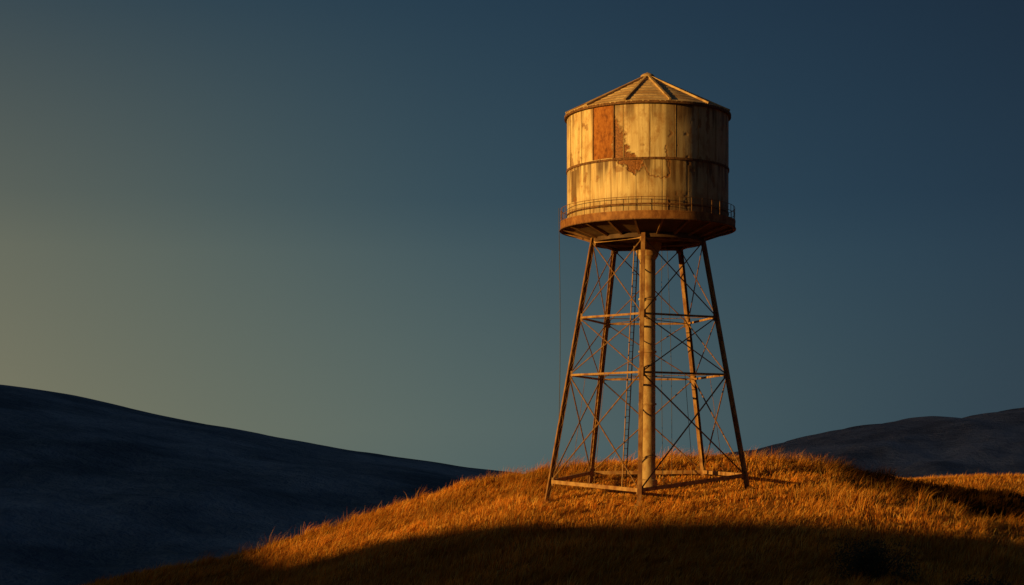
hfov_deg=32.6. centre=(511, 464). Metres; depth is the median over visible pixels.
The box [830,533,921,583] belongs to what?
shrub
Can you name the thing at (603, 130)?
rusted plate
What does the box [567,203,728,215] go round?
hoop
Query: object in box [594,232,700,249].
bottom ring girder
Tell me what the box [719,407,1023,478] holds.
distant hill
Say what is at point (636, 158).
hoop
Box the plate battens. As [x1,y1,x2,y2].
[570,103,728,166]
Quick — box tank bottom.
[563,219,732,247]
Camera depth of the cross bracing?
95.50 m
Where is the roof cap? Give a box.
[641,72,653,76]
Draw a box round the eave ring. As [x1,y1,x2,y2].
[564,100,730,123]
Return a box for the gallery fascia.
[560,211,734,228]
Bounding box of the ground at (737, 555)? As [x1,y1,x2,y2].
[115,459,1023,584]
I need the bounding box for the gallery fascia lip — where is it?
[560,218,735,237]
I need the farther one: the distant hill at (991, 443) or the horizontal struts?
the distant hill at (991, 443)
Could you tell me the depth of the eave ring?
93.16 m
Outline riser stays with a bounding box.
[584,240,704,379]
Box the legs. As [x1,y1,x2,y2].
[544,232,749,504]
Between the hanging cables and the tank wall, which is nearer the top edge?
the tank wall
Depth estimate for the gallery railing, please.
92.99 m
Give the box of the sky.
[0,0,1023,473]
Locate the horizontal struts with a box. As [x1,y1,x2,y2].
[551,236,743,491]
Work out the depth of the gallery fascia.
92.75 m
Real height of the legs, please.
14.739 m
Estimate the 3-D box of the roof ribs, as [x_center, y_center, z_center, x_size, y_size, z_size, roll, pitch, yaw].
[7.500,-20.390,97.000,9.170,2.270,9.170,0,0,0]
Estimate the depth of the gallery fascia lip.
93.17 m
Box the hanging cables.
[557,236,671,482]
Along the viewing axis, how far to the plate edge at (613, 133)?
93.03 m
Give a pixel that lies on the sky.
(332, 223)
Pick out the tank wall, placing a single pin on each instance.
(682, 180)
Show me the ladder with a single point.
(630, 364)
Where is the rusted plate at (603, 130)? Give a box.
[594,106,612,159]
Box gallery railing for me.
[560,196,734,221]
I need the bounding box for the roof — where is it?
[564,77,730,116]
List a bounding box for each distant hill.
[0,385,507,584]
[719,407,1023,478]
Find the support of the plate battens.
attached to the tank wall
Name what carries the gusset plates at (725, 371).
on the legs
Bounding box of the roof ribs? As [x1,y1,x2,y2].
[565,76,729,112]
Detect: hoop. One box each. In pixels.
[566,157,728,174]
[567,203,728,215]
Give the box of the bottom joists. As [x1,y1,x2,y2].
[563,219,733,247]
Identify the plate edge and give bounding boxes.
[592,108,593,159]
[613,105,614,157]
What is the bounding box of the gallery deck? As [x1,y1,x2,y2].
[560,210,735,222]
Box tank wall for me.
[567,103,727,217]
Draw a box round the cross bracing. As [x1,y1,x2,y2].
[550,238,744,487]
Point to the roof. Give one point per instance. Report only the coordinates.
(647, 89)
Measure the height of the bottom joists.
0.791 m
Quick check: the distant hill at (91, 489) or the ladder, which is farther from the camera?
the distant hill at (91, 489)
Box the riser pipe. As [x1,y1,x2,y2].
[633,242,661,487]
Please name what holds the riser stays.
attached to the gusset plates at (725, 371)
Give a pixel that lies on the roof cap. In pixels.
(647, 74)
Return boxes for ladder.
[621,241,638,495]
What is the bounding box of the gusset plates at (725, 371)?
[550,237,745,493]
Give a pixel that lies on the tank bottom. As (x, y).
(651, 225)
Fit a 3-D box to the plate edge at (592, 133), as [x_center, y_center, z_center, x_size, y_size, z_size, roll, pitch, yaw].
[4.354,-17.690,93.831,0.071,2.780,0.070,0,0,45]
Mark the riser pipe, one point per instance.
(649, 404)
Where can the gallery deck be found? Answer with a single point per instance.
(648, 210)

